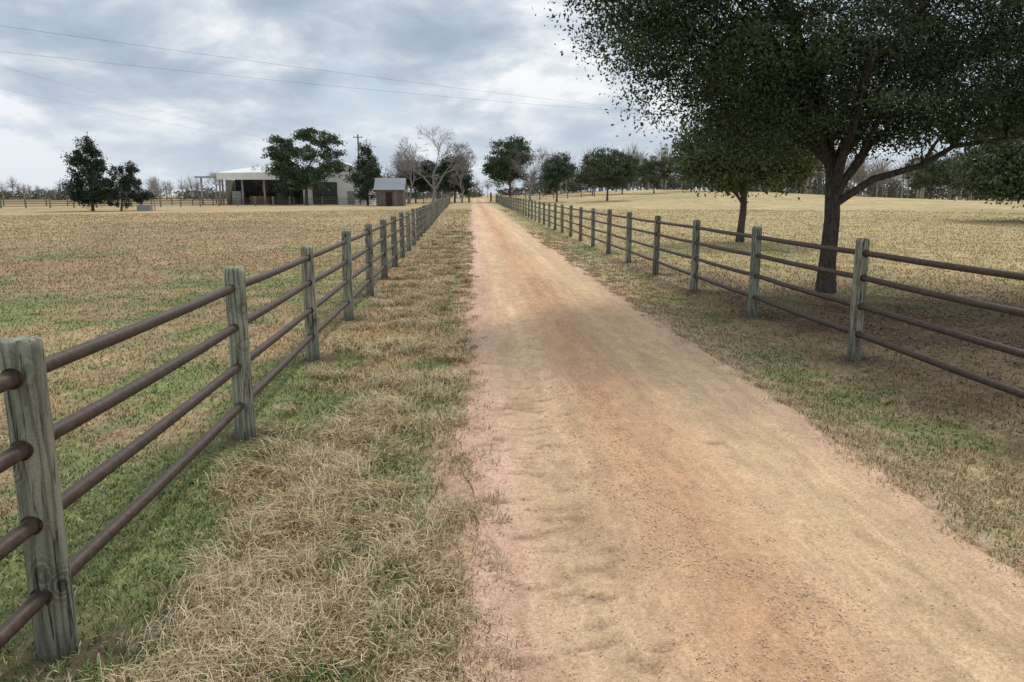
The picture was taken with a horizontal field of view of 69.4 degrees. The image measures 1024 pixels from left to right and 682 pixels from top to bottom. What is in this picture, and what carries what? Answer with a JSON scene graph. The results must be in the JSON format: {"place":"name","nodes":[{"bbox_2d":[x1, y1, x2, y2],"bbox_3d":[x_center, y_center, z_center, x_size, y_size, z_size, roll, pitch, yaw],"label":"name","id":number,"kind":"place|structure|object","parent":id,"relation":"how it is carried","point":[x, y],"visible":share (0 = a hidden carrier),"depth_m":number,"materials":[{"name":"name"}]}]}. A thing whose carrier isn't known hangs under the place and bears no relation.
{"place":"outdoors","nodes":[
{"label":"outdoors","id":0,"kind":"place"},
{"bbox_2d":[0,190,1023,681],"bbox_3d":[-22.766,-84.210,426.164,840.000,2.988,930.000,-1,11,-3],"label":"ground","id":1,"kind":"structure","parent":0,"point":[650,200],"depth_m":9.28,"materials":[{"name":"beige plant"}]},
{"bbox_2d":[57,132,115,210],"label":"cedar tree","id":2,"kind":"object","parent":1,"relation":"on","point":[89,171],"visible":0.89,"depth_m":75.34,"materials":[{"name":"green plant"}]},
{"bbox_2d":[92,160,157,210],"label":"cedar tree","id":3,"kind":"object","parent":1,"relation":"on","point":[124,181],"visible":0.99,"depth_m":75.37,"materials":[{"name":"green plant"}]},
{"bbox_2d":[137,199,155,210],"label":"water trough","id":4,"kind":"object","parent":1,"relation":"on","point":[144,207],"visible":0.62,"depth_m":75.61,"materials":[{"name":"white metal"}]},
{"bbox_2d":[1,196,294,205],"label":"cross fence","id":5,"kind":"object","parent":1,"relation":"on","point":[192,198],"visible":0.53,"depth_m":114.86,"materials":[{"name":"brown wood"}]},
{"bbox_2d":[203,170,225,201],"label":"bare tree","id":6,"kind":"object","parent":1,"relation":"on","point":[215,179],"visible":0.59,"depth_m":142.85,"materials":[{"name":"grey plant"}]},
{"bbox_2d":[0,196,436,207],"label":"cross fence","id":7,"kind":"object","parent":1,"relation":"on","point":[237,202],"visible":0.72,"depth_m":102.79,"materials":[{"name":"brown wood"}]},
{"bbox_2d":[0,196,450,661],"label":"post and pipe fence","id":8,"kind":"object","parent":1,"relation":"on","point":[38,532],"visible":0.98,"depth_m":3.11,"materials":[{"name":"grey wood"}]},
{"bbox_2d":[35,230,482,681],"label":"dry grass tufts","id":9,"kind":"object","parent":1,"relation":"on","point":[246,573],"visible":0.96,"depth_m":3.62,"materials":[{"name":"beige plant"}]},
{"bbox_2d":[251,162,277,204],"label":"bare tree","id":10,"kind":"object","parent":1,"relation":"on","point":[271,183],"visible":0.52,"depth_m":120.35,"materials":[{"name":"grey plant"}]},
{"bbox_2d":[0,171,541,199],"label":"distant tree line","id":11,"kind":"object","parent":1,"relation":"on","point":[196,193],"visible":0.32,"depth_m":232.83,"materials":[{"name":"grey plant"}]},
{"bbox_2d":[270,145,301,204],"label":"cedar tree","id":12,"kind":"object","parent":1,"relation":"on","point":[287,194],"visible":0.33,"depth_m":111.46,"materials":[{"name":"green plant"}]},
{"bbox_2d":[194,162,383,204],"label":"metal barn","id":13,"kind":"structure","parent":1,"relation":"on","point":[239,183],"depth_m":118.41,"materials":[{"name":"grey metal"}]},
{"bbox_2d":[312,182,354,204],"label":"doors and window","id":14,"kind":"structure","parent":13,"relation":"in","point":[318,194],"depth_m":118.29,"materials":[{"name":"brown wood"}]},
{"bbox_2d":[260,126,349,204],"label":"live oak tree","id":15,"kind":"object","parent":1,"relation":"on","point":[305,174],"visible":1,"depth_m":108.70,"materials":[{"name":"green plant"}]},
{"bbox_2d":[353,134,362,204],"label":"utility pole","id":16,"kind":"object","parent":1,"relation":"on","point":[358,143],"visible":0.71,"depth_m":113.15,"materials":[{"name":"brown wood"}]},
{"bbox_2d":[0,26,677,149],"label":"power lines","id":17,"kind":"object","parent":16,"relation":"attached to","point":[256,78],"visible":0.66,"depth_m":77.24,"materials":[{"name":"black metal"}]},
{"bbox_2d":[342,135,391,204],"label":"cedar tree","id":18,"kind":"object","parent":1,"relation":"on","point":[367,166],"visible":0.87,"depth_m":106.49,"materials":[{"name":"green plant"}]},
{"bbox_2d":[373,178,407,205],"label":"shed","id":19,"kind":"structure","parent":1,"relation":"on","point":[390,191],"depth_m":102.44,"materials":[{"name":"brown wood"}]},
{"bbox_2d":[385,192,391,205],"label":"door","id":20,"kind":"structure","parent":19,"relation":"in","point":[388,194],"depth_m":102.32,"materials":[{"name":"brown wood"}]},
{"bbox_2d":[384,148,440,203],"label":"bare tree","id":21,"kind":"object","parent":1,"relation":"on","point":[410,178],"visible":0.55,"depth_m":122.84,"materials":[{"name":"grey plant"}]},
{"bbox_2d":[393,160,436,201],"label":"live oak tree","id":22,"kind":"object","parent":1,"relation":"on","point":[421,185],"visible":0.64,"depth_m":131.84,"materials":[{"name":"green plant"}]},
{"bbox_2d":[389,124,478,201],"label":"bare tree","id":23,"kind":"object","parent":1,"relation":"on","point":[460,153],"visible":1,"depth_m":117.67,"materials":[{"name":"grey plant"}]},
{"bbox_2d":[346,231,523,681],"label":"dry grass tufts","id":24,"kind":"object","parent":1,"relation":"on","point":[463,456],"visible":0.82,"depth_m":3.60,"materials":[{"name":"beige plant"}]},
{"bbox_2d":[425,166,455,198],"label":"live oak tree","id":25,"kind":"object","parent":1,"relation":"on","point":[440,187],"visible":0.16,"depth_m":145.16,"materials":[{"name":"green plant"}]},
{"bbox_2d":[435,154,478,202],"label":"live oak tree","id":26,"kind":"object","parent":1,"relation":"on","point":[444,183],"visible":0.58,"depth_m":131.34,"materials":[{"name":"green plant"}]},
{"bbox_2d":[446,158,472,202],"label":"bare tree","id":27,"kind":"object","parent":1,"relation":"on","point":[461,175],"visible":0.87,"depth_m":125.25,"materials":[{"name":"grey plant"}]},
{"bbox_2d":[468,193,495,202],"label":"farm gate","id":28,"kind":"structure","parent":1,"relation":"on","point":[491,196],"depth_m":128.42,"materials":[{"name":"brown wood"}]},
{"bbox_2d":[480,134,537,196],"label":"live oak tree","id":29,"kind":"object","parent":1,"relation":"on","point":[497,167],"visible":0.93,"depth_m":123.51,"materials":[{"name":"green plant"}]},
{"bbox_2d":[503,149,553,200],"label":"bare tree","id":30,"kind":"object","parent":1,"relation":"on","point":[540,157],"visible":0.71,"depth_m":123.03,"materials":[{"name":"grey plant"}]},
{"bbox_2d":[496,189,594,199],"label":"cross fence","id":31,"kind":"object","parent":1,"relation":"on","point":[539,195],"visible":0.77,"depth_m":130.49,"materials":[{"name":"brown wood"}]},
{"bbox_2d":[537,152,577,201],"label":"live oak tree","id":32,"kind":"object","parent":1,"relation":"on","point":[558,169],"visible":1,"depth_m":111.98,"materials":[{"name":"green plant"}]},
{"bbox_2d":[573,166,609,194],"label":"live oak tree","id":33,"kind":"object","parent":1,"relation":"on","point":[579,177],"visible":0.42,"depth_m":146.31,"materials":[{"name":"green plant"}]},
{"bbox_2d":[579,144,643,200],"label":"live oak tree","id":34,"kind":"object","parent":1,"relation":"on","point":[623,169],"visible":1,"depth_m":106.75,"materials":[{"name":"green plant"}]},
{"bbox_2d":[604,171,637,193],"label":"live oak tree","id":35,"kind":"object","parent":1,"relation":"on","point":[618,184],"visible":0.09,"depth_m":143.14,"materials":[{"name":"green plant"}]},
{"bbox_2d":[635,155,673,193],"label":"live oak tree","id":36,"kind":"object","parent":1,"relation":"on","point":[648,172],"visible":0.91,"depth_m":136.53,"materials":[{"name":"green plant"}]},
{"bbox_2d":[664,155,693,190],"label":"live oak tree","id":37,"kind":"object","parent":1,"relation":"on","point":[680,174],"visible":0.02,"depth_m":147.53,"materials":[{"name":"green plant"}]},
{"bbox_2d":[655,96,853,241],"bbox_3d":[8.438,-6.193,26.313,6.583,5.693,6.495,6,13,27],"label":"live oak tree","id":38,"kind":"object","parent":1,"relation":"on","point":[733,175],"visible":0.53,"depth_m":25.47,"materials":[{"name":"green plant"}]},
{"bbox_2d":[496,195,1023,398],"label":"post and pipe fence","id":39,"kind":"object","parent":1,"relation":"on","point":[856,303],"visible":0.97,"depth_m":8.14,"materials":[{"name":"brown wood"}]},
{"bbox_2d":[521,140,1023,200],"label":"distant tree line","id":40,"kind":"object","parent":1,"relation":"on","point":[861,174],"visible":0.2,"depth_m":198.04,"materials":[{"name":"green plant"}]},
{"bbox_2d":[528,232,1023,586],"bbox_3d":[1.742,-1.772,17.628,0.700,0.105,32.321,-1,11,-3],"label":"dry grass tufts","id":41,"kind":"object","parent":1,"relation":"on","point":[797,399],"visible":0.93,"depth_m":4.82,"materials":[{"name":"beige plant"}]},
{"bbox_2d":[532,0,1023,292],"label":"live oak tree","id":42,"kind":"object","parent":1,"relation":"on","point":[778,88],"visible":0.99,"depth_m":11.72,"materials":[{"name":"green plant"}]},
{"bbox_2d":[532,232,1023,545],"bbox_3d":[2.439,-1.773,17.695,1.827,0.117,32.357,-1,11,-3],"label":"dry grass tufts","id":43,"kind":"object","parent":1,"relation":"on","point":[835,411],"visible":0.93,"depth_m":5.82,"materials":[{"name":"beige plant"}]},
{"bbox_2d":[592,252,1023,468],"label":"fallen leaves","id":44,"kind":"object","parent":1,"relation":"on","point":[929,378],"visible":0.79,"depth_m":9.14,"materials":[{"name":"brown plant"}]},
{"bbox_2d":[789,188,1023,200],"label":"wire fence","id":45,"kind":"object","parent":1,"relation":"on","point":[891,195],"visible":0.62,"depth_m":143.61,"materials":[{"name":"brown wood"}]},
{"bbox_2d":[904,150,966,198],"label":"live oak tree","id":46,"kind":"object","parent":1,"relation":"on","point":[935,171],"visible":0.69,"depth_m":119.88,"materials":[{"name":"green plant"}]},
{"bbox_2d":[937,111,1023,210],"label":"live oak tree","id":47,"kind":"object","parent":1,"relation":"on","point":[995,177],"visible":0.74,"depth_m":44.95,"materials":[{"name":"green plant"}]},
{"bbox_2d":[0,0,1023,195],"label":"sky","id":48,"kind":"structure","parent":0,"point":[498,47],"materials":[{"name":"grey"}]},
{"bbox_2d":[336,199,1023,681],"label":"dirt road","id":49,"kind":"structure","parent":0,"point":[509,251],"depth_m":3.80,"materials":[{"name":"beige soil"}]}
]}

